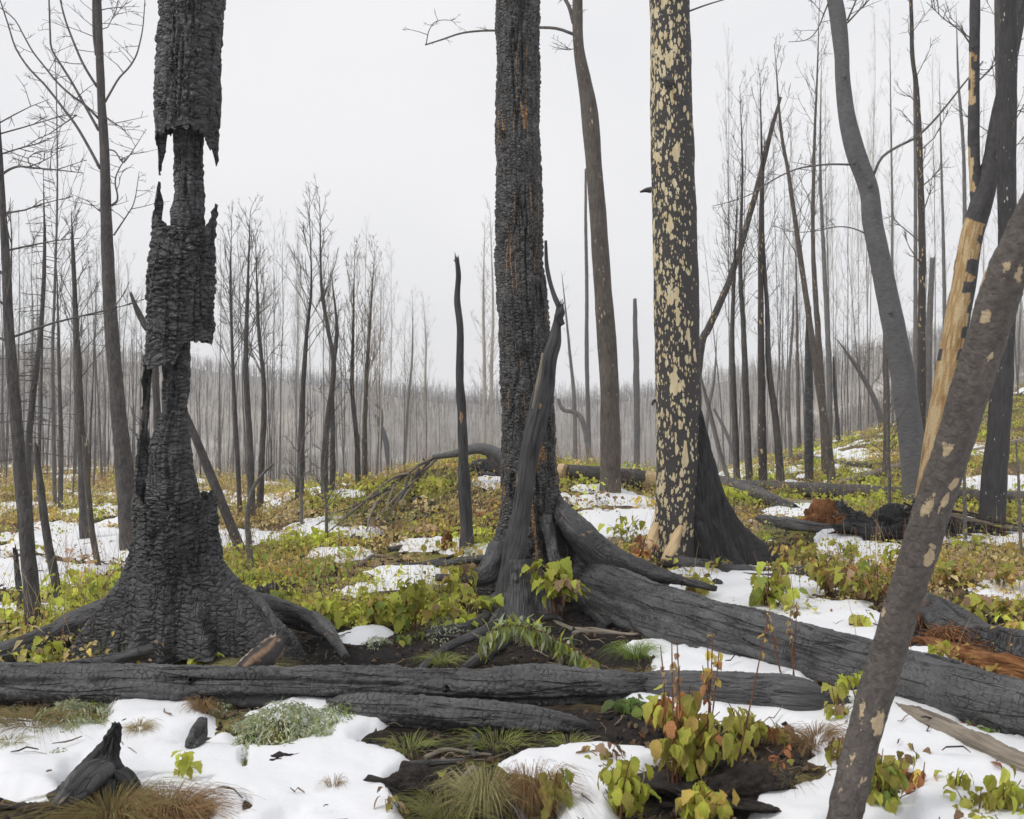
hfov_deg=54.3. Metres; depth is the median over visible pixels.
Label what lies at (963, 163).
burnt tree
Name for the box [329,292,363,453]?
forest tree
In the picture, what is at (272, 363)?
forest tree
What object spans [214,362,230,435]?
forest tree
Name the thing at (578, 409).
forest tree
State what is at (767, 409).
forest tree
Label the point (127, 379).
forest tree
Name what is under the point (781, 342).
forest tree
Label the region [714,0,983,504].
bent tree
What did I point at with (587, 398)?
thin tree
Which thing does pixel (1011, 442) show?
bare log
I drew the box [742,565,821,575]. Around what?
charred log
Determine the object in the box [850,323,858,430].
forest tree
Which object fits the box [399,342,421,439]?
forest tree
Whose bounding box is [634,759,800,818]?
log
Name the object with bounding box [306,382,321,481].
forest tree
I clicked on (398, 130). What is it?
sky
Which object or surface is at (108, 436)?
forest tree
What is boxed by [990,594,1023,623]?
leafy plant
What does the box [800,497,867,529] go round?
rotten stump
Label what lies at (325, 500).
sapling
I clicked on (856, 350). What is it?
forest tree
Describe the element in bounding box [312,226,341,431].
forest tree
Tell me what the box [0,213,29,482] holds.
forest tree
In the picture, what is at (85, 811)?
grass tuft
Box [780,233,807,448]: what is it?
burnt tree
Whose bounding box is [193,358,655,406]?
ridge forest
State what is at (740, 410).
forest tree
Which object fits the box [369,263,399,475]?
forest tree
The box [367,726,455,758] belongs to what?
grass tuft
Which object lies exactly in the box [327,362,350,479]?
forest tree
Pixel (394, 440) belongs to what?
forest tree
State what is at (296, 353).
forest tree
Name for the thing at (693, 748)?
leafy shrub
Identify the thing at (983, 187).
forked tree
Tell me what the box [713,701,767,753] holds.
leafy shrub
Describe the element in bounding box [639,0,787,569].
flaking pine
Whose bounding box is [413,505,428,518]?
fallen branch
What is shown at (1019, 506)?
sapling
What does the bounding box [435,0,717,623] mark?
charred pine
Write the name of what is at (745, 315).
forest tree
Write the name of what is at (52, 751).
feathery plant
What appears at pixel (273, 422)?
forest tree
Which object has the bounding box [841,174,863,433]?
forest tree
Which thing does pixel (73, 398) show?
forest tree
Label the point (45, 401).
forest tree
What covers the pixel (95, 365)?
forest tree
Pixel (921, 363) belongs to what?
burnt tree
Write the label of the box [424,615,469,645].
feathery plant
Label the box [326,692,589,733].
charred log
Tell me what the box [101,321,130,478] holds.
forest tree
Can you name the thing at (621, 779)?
leafy shrub
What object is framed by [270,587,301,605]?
leafy shrub
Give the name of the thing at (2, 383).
forest tree
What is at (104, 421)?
forest tree
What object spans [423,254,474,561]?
broken pole
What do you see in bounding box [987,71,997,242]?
forest tree
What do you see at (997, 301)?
leaning tree
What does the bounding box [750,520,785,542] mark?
feathery plant
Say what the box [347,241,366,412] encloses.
forest tree
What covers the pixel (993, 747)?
peeled log
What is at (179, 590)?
charred pine
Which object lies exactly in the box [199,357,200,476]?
forest tree
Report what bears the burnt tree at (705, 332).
on the ground at (386, 654)
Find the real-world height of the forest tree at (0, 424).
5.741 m
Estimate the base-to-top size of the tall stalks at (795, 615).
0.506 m
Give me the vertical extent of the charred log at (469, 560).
0.140 m
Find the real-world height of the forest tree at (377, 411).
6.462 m
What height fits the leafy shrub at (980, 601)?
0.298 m
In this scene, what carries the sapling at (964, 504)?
on the ground at (386, 654)
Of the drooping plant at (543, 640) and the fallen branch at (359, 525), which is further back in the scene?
the fallen branch at (359, 525)
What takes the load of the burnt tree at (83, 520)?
on the ground at (386, 654)
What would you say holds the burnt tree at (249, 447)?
on the ground at (386, 654)
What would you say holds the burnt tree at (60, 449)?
on the ground at (386, 654)
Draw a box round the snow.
[0,385,1023,818]
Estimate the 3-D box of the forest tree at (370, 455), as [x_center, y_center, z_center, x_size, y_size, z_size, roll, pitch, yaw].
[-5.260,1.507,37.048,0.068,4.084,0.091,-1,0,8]
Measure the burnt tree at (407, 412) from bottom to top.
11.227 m
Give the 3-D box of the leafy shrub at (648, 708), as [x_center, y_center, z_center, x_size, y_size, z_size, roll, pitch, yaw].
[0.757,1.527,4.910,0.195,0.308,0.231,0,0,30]
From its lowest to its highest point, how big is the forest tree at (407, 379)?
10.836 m
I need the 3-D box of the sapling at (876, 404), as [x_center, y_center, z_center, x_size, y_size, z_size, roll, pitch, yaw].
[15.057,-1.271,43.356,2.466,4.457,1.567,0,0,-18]
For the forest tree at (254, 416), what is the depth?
59.40 m
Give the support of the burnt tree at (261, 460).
on the ground at (386, 654)
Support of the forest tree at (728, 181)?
on the ground at (386, 654)
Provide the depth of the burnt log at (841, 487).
14.50 m
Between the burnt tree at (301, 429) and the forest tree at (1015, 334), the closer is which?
the burnt tree at (301, 429)
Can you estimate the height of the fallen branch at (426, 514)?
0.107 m
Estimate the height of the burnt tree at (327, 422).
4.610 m
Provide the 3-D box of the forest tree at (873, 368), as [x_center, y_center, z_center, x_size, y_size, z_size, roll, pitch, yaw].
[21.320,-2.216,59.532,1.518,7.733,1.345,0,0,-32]
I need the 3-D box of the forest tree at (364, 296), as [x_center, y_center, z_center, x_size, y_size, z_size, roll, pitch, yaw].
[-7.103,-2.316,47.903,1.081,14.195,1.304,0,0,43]
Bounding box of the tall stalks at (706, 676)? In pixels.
[700,631,722,762]
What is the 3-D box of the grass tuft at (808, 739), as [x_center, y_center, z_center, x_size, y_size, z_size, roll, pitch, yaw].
[1.414,1.544,4.711,0.577,0.132,0.560,0,0,-36]
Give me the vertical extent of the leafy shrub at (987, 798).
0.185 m
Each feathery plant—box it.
[28,697,113,732]
[50,747,66,752]
[202,699,233,716]
[225,697,347,765]
[275,726,326,744]
[297,697,355,731]
[320,504,367,529]
[362,635,393,650]
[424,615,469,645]
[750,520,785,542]
[980,727,1006,733]
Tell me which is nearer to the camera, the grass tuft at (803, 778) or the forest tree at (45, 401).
the grass tuft at (803, 778)
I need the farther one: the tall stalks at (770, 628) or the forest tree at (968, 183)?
the forest tree at (968, 183)
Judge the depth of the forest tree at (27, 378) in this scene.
49.55 m
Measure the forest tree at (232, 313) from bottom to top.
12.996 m
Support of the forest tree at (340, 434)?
on the ground at (386, 654)
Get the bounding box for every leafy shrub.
[29,636,67,663]
[171,750,202,779]
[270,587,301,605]
[304,599,359,629]
[355,594,394,624]
[367,577,448,633]
[374,786,405,815]
[440,562,478,607]
[520,557,590,616]
[536,768,574,818]
[576,739,624,759]
[597,756,660,818]
[598,516,645,541]
[628,535,658,561]
[642,684,680,735]
[649,685,756,781]
[675,780,739,818]
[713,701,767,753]
[748,562,811,608]
[752,714,794,747]
[766,544,793,590]
[804,554,857,596]
[821,678,852,720]
[824,736,843,767]
[834,554,893,603]
[835,671,862,697]
[866,748,908,814]
[882,751,915,788]
[901,762,936,794]
[933,768,973,790]
[934,557,980,586]
[943,783,996,818]
[949,591,992,622]
[977,558,1023,590]
[983,765,1023,814]
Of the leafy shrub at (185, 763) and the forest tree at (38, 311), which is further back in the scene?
the forest tree at (38, 311)
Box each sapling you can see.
[244,463,273,569]
[281,406,315,524]
[308,426,346,537]
[832,330,882,428]
[868,345,907,503]
[963,471,966,539]
[1015,440,1022,559]
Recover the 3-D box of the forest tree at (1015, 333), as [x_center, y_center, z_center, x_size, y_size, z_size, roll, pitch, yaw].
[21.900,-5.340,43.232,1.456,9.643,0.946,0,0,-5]
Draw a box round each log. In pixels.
[0,596,105,661]
[0,661,647,708]
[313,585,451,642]
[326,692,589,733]
[394,554,483,566]
[556,463,655,488]
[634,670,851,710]
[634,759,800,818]
[714,562,816,578]
[719,475,799,507]
[738,480,1023,504]
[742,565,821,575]
[755,514,831,532]
[767,454,871,468]
[786,499,892,506]
[837,462,900,483]
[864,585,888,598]
[895,702,1023,772]
[911,592,1023,679]
[973,438,1023,449]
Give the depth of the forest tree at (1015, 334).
39.23 m
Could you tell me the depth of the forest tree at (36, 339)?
41.91 m
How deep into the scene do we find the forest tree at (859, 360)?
50.51 m
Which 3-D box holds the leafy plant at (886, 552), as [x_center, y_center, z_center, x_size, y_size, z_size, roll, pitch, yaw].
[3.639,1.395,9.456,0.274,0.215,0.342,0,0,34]
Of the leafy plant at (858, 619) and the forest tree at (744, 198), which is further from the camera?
the forest tree at (744, 198)
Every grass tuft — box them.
[0,701,111,748]
[0,731,40,749]
[0,770,218,818]
[98,777,256,818]
[122,717,161,738]
[148,658,313,666]
[175,695,229,718]
[184,657,305,666]
[313,772,351,792]
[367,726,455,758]
[378,782,512,818]
[400,650,473,667]
[415,761,538,818]
[437,726,574,756]
[448,542,486,556]
[478,758,603,818]
[536,730,599,745]
[598,638,669,664]
[606,663,655,671]
[759,719,848,763]
[771,769,819,796]
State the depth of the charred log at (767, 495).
14.18 m
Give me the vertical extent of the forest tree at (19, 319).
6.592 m
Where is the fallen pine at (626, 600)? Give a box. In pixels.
[559,563,1023,735]
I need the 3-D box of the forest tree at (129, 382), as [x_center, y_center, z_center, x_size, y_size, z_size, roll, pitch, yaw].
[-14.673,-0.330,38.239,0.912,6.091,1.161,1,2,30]
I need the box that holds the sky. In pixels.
[0,0,1023,399]
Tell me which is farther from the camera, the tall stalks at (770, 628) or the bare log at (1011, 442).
the bare log at (1011, 442)
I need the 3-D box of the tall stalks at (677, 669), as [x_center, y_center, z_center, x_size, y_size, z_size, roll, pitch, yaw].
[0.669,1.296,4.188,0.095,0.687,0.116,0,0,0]
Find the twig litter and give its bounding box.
[0,445,1023,818]
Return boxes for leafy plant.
[187,652,224,664]
[396,630,424,646]
[432,598,466,622]
[461,593,503,613]
[600,693,651,719]
[678,572,714,595]
[705,556,732,570]
[785,539,817,563]
[828,538,860,558]
[848,612,875,626]
[878,545,899,563]
[927,640,958,659]
[965,720,990,732]
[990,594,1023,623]
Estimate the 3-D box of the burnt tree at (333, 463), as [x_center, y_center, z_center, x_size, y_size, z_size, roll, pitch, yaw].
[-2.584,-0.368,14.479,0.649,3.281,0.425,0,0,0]
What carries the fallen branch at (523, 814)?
on the ground at (386, 654)
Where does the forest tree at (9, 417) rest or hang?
on the ground at (386, 654)
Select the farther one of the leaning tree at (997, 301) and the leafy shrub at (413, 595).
the leafy shrub at (413, 595)
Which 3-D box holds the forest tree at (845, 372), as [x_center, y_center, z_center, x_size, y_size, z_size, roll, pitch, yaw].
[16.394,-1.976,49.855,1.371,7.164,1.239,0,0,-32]
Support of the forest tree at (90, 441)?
on the ground at (386, 654)
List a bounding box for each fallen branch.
[348,517,366,543]
[357,554,385,566]
[387,545,402,551]
[409,495,431,504]
[409,758,462,766]
[412,509,438,519]
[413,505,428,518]
[423,747,491,759]
[467,733,480,758]
[492,782,527,818]
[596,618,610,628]
[945,541,998,551]
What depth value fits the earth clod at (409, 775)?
4.19 m
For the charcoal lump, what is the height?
0.118 m
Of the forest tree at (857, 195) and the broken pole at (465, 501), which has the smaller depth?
the broken pole at (465, 501)
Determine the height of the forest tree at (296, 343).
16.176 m
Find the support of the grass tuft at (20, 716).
on the ground at (386, 654)
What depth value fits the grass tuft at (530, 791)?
3.98 m
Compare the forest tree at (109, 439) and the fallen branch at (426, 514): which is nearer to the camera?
the fallen branch at (426, 514)
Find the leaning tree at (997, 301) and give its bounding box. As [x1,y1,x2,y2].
[826,192,1023,818]
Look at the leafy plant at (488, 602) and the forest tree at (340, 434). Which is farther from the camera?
the forest tree at (340, 434)
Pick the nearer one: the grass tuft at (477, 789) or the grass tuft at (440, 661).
the grass tuft at (477, 789)
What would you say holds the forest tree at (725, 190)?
on the ground at (386, 654)
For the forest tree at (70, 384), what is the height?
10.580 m
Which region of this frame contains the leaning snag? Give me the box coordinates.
[410,240,637,667]
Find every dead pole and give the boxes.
[13,543,22,609]
[34,442,61,597]
[81,433,101,565]
[129,291,160,429]
[188,412,245,556]
[375,403,383,474]
[375,414,392,471]
[557,398,591,461]
[700,375,729,476]
[713,408,732,456]
[786,296,793,460]
[804,323,813,481]
[832,357,840,440]
[882,336,889,475]
[925,257,934,414]
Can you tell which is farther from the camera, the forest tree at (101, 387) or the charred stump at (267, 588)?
the forest tree at (101, 387)
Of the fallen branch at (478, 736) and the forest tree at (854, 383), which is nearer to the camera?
the fallen branch at (478, 736)
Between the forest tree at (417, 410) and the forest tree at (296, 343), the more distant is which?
the forest tree at (296, 343)
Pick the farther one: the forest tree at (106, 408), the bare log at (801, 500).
the forest tree at (106, 408)
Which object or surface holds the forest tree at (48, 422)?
on the ground at (386, 654)
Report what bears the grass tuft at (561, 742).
on the ground at (386, 654)
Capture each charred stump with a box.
[254,582,280,594]
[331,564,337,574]
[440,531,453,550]
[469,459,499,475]
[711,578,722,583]
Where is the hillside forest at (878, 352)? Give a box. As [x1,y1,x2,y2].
[0,300,1023,475]
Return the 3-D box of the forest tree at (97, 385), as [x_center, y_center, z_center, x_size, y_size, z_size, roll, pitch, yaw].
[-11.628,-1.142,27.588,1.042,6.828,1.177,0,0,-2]
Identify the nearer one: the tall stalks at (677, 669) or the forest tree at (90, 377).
the tall stalks at (677, 669)
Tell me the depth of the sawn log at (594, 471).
14.20 m
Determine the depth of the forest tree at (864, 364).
53.16 m
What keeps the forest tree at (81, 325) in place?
on the ground at (386, 654)
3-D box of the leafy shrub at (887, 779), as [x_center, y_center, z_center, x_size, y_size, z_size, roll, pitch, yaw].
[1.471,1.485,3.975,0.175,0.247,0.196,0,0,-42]
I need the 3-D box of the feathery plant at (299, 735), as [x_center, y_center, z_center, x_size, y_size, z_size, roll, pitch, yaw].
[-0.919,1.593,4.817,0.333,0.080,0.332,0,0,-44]
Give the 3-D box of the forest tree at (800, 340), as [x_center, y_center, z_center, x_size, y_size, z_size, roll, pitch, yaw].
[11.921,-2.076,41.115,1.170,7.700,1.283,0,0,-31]
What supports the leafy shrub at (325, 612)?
on the ground at (386, 654)
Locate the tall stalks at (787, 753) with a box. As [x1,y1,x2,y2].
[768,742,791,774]
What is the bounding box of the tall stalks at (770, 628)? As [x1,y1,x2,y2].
[764,610,781,672]
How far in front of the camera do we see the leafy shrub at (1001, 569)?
8.34 m
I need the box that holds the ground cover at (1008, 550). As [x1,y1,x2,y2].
[0,384,1023,676]
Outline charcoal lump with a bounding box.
[185,717,207,748]
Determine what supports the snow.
on the ground at (386, 654)
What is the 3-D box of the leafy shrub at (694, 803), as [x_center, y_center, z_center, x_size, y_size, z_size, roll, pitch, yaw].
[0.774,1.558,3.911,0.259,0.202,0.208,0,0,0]
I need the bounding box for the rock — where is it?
[607,537,624,544]
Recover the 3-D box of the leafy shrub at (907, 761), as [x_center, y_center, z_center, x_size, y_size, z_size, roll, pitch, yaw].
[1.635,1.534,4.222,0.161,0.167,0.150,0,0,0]
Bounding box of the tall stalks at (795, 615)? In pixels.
[785,602,799,675]
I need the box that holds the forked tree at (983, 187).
[912,0,1023,504]
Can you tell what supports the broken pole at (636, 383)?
on the ground at (386, 654)
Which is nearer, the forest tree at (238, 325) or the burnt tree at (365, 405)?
the burnt tree at (365, 405)
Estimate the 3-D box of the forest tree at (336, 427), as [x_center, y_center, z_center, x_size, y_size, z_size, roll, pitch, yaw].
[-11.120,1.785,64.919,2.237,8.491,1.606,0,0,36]
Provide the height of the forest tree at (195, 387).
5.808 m
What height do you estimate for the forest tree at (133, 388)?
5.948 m
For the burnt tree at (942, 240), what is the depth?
47.95 m
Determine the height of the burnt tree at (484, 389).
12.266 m
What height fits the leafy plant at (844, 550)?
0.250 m
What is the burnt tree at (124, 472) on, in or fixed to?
on the ground at (386, 654)
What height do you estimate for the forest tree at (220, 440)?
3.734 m
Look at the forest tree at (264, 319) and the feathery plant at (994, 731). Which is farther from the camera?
the forest tree at (264, 319)
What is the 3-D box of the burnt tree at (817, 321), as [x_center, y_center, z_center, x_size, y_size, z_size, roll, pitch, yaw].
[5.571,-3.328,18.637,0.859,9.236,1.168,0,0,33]
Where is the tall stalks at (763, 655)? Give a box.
[737,613,768,761]
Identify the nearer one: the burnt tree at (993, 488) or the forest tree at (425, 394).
the burnt tree at (993, 488)
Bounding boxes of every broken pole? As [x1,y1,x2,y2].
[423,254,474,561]
[633,298,639,467]
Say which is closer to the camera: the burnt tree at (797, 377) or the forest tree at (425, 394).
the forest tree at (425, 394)
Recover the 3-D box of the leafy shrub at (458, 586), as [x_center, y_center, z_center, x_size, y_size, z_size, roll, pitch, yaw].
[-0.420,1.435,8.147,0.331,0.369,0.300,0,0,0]
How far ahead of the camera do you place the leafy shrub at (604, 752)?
4.47 m
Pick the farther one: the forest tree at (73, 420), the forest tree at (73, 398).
the forest tree at (73, 420)
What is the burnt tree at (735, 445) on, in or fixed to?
on the ground at (386, 654)
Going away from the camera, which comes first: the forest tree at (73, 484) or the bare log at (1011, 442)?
the forest tree at (73, 484)
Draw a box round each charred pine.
[57,0,349,666]
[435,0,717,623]
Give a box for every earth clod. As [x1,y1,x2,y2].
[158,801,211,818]
[242,800,251,809]
[269,751,297,760]
[363,760,458,807]
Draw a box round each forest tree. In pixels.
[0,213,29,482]
[0,258,13,471]
[0,298,14,456]
[0,332,27,464]
[0,345,6,473]
[0,359,9,462]
[0,365,6,456]
[5,28,100,507]
[10,216,68,378]
[12,212,47,388]
[15,248,33,426]
[17,349,38,428]
[20,260,56,408]
[20,280,48,464]
[20,282,51,468]
[20,299,50,404]
[21,216,56,433]
[23,293,48,480]
[24,323,48,398]
[36,327,43,501]
[37,342,65,448]
[39,337,50,472]
[40,311,73,478]
[43,240,92,496]
[44,319,62,474]
[45,365,63,460]
[46,241,72,370]
[50,278,89,482]
[59,260,85,467]
[61,318,84,399]
[62,313,88,406]
[63,361,73,455]
[64,267,100,436]
[64,293,108,475]
[68,246,104,482]
[68,273,90,382]
[78,235,123,491]
[81,232,120,436]
[82,249,122,482]
[82,328,96,437]
[83,367,96,447]
[85,306,107,473]
[89,315,94,477]
[90,379,106,466]
[93,353,106,422]
[95,418,97,473]
[96,380,108,455]
[97,250,144,380]
[97,355,108,464]
[99,253,128,339]
[100,371,122,476]
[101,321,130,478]
[107,403,108,467]
[114,230,131,353]
[122,339,134,408]
[124,286,145,434]
[124,325,138,421]
[125,290,144,470]
[125,309,142,458]
[126,280,145,464]
[189,348,205,477]
[190,368,213,472]
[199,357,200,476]
[202,360,220,452]
[212,225,238,478]
[213,249,243,378]
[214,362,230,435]
[215,207,254,479]
[216,244,244,476]
[217,231,257,419]
[219,404,221,477]
[225,367,231,472]
[240,408,245,473]
[249,211,287,475]
[249,248,272,382]
[249,258,280,480]
[250,212,271,382]
[250,370,267,472]
[260,344,282,481]
[264,212,296,480]
[265,256,293,476]
[267,367,279,479]
[269,381,273,482]
[275,429,276,478]
[279,227,306,481]
[281,344,298,447]
[289,225,303,473]
[291,239,310,435]
[293,355,306,483]
[301,238,318,481]
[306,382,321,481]
[311,259,340,476]
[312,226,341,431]
[319,231,338,387]
[324,293,349,477]
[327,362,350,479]
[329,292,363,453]
[329,378,349,475]
[335,392,348,473]
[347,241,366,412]
[350,258,395,475]
[352,216,374,383]
[354,405,372,477]
[355,335,371,436]
[360,395,374,468]
[363,276,395,473]
[368,263,382,445]
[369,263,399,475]
[369,348,389,446]
[370,440,370,471]
[372,238,407,469]
[391,411,402,466]
[392,300,430,465]
[396,324,418,465]
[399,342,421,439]
[408,361,429,450]
[409,324,436,458]
[431,380,444,452]
[572,376,586,458]
[698,237,726,459]
[699,60,738,295]
[699,298,715,402]
[717,25,740,467]
[722,204,739,465]
[724,248,757,436]
[730,64,756,461]
[738,376,741,437]
[739,404,742,459]
[747,48,770,459]
[747,269,778,392]
[750,329,776,448]
[764,68,790,447]
[766,217,810,399]
[770,151,808,451]
[770,270,789,409]
[774,196,811,451]
[775,338,786,422]
[783,94,804,447]
[785,270,804,442]
[788,251,824,448]
[806,76,839,319]
[817,169,838,408]
[826,103,842,356]
[828,151,870,434]
[829,267,845,401]
[831,299,857,434]
[832,241,864,433]
[834,296,854,436]
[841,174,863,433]
[844,75,865,343]
[848,318,865,433]
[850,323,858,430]
[851,292,875,430]
[853,130,871,426]
[857,318,870,427]
[860,9,881,431]
[864,313,882,426]
[869,88,885,380]
[883,127,904,424]
[917,201,947,416]
[921,45,944,374]
[952,119,990,250]
[980,88,991,275]
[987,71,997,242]
[994,142,1023,394]
[1014,181,1023,391]
[1016,123,1023,383]
[1019,291,1023,370]
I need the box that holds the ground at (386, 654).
[0,320,1023,818]
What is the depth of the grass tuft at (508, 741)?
4.80 m
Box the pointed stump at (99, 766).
[0,721,140,818]
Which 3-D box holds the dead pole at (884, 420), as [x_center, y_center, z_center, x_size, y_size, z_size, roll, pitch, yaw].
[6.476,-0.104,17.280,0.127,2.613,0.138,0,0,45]
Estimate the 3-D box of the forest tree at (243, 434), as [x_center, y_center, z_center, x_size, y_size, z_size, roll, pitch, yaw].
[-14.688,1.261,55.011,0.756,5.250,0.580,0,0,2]
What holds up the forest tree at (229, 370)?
on the ground at (386, 654)
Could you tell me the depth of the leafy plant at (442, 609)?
7.37 m
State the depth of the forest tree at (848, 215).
40.70 m
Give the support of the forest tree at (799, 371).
on the ground at (386, 654)
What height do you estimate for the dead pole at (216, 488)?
1.750 m
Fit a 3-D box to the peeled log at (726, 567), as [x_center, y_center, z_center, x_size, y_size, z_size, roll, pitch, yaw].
[2.205,1.547,9.589,1.528,0.138,0.230,0,0,32]
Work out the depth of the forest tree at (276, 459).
50.15 m
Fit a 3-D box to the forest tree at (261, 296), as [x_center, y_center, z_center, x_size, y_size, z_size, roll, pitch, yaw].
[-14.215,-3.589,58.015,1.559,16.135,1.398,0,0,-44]
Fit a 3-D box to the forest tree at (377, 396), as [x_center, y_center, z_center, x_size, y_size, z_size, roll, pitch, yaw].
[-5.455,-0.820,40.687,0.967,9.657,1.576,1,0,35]
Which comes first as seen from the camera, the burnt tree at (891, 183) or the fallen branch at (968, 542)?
the fallen branch at (968, 542)
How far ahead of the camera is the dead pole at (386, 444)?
47.88 m
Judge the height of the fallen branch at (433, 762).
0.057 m
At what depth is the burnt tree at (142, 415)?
12.85 m
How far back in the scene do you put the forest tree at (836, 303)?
52.78 m
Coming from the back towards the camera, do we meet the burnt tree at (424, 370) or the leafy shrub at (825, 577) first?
the burnt tree at (424, 370)
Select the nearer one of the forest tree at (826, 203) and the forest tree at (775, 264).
the forest tree at (826, 203)
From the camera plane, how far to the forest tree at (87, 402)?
49.80 m
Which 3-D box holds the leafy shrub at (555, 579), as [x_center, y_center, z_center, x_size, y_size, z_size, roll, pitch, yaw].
[0.332,1.374,7.675,0.474,0.484,0.407,0,0,33]
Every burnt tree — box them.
[0,0,169,550]
[0,77,143,631]
[0,170,82,526]
[48,269,72,510]
[55,199,125,538]
[128,340,161,439]
[214,200,270,515]
[215,195,276,521]
[218,216,288,512]
[273,182,339,504]
[293,177,344,499]
[313,273,352,490]
[328,234,377,485]
[346,233,389,479]
[397,290,420,466]
[403,0,620,492]
[409,291,436,459]
[465,214,498,442]
[471,196,500,444]
[560,270,594,458]
[699,97,781,375]
[705,328,719,431]
[712,70,791,479]
[712,158,757,479]
[724,55,787,480]
[746,127,784,481]
[769,33,835,482]
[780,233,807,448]
[793,0,833,474]
[806,39,851,442]
[871,3,910,421]
[883,0,956,432]
[903,13,943,383]
[926,58,953,320]
[943,4,967,222]
[953,0,1023,488]
[977,0,1023,531]
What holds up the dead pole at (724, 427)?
on the ground at (386, 654)
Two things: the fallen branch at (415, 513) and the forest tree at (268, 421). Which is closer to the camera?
the fallen branch at (415, 513)
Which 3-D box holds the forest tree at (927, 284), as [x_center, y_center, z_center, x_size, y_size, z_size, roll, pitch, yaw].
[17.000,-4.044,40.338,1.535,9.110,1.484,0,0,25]
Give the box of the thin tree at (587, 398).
[584,169,595,458]
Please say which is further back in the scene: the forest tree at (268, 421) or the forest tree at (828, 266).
the forest tree at (828, 266)
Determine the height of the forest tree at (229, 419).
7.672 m
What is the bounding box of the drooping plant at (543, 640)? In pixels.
[473,612,599,668]
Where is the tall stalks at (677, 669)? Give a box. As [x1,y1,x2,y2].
[660,638,681,782]
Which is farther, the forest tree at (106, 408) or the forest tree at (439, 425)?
the forest tree at (106, 408)
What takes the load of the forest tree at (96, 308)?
on the ground at (386, 654)
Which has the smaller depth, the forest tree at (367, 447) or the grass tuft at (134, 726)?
the grass tuft at (134, 726)
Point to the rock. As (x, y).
(616, 542)
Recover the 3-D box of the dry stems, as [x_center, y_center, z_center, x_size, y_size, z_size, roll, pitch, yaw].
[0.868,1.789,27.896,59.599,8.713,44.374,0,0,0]
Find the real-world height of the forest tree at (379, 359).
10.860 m
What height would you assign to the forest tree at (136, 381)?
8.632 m
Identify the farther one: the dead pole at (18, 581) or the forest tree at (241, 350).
the forest tree at (241, 350)
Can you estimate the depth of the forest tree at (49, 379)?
37.65 m
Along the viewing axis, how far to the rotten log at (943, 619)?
6.42 m
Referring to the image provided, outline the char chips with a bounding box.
[0,464,1023,818]
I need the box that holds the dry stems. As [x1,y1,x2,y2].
[0,377,1023,662]
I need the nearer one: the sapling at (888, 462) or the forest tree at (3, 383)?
the sapling at (888, 462)
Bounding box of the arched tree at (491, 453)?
[327,443,500,532]
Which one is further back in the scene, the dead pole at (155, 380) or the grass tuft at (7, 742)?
the dead pole at (155, 380)
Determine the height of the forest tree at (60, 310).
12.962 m
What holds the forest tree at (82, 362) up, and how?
on the ground at (386, 654)
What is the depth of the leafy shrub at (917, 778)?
4.14 m
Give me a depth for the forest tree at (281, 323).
41.00 m
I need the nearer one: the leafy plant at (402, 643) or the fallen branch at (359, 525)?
the leafy plant at (402, 643)
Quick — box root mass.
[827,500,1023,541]
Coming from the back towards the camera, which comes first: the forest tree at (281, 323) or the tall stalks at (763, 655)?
the forest tree at (281, 323)
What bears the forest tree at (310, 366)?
on the ground at (386, 654)
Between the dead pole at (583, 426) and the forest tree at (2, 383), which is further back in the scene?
the dead pole at (583, 426)
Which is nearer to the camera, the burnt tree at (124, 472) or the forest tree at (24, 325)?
the burnt tree at (124, 472)
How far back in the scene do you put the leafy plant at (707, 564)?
9.68 m
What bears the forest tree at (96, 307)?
on the ground at (386, 654)
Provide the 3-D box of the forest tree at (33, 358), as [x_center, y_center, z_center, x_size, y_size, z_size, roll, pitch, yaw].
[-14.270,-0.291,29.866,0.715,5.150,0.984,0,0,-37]
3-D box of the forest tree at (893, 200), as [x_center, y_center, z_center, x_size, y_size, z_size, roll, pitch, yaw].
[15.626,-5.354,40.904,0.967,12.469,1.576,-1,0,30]
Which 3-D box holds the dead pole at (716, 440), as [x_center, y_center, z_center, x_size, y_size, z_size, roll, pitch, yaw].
[3.844,0.378,18.840,0.612,2.077,0.093,0,0,0]
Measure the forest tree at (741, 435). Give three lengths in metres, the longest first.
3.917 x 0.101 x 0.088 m
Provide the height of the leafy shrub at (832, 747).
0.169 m
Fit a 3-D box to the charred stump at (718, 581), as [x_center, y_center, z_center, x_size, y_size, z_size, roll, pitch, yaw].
[1.772,1.539,8.751,0.151,0.134,0.153,0,0,32]
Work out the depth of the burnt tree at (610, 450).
13.41 m
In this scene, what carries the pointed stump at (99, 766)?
on the ground at (386, 654)
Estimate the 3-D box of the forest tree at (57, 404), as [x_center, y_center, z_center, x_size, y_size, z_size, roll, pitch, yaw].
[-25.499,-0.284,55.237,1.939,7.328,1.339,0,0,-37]
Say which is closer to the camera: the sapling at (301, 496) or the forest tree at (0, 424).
the sapling at (301, 496)

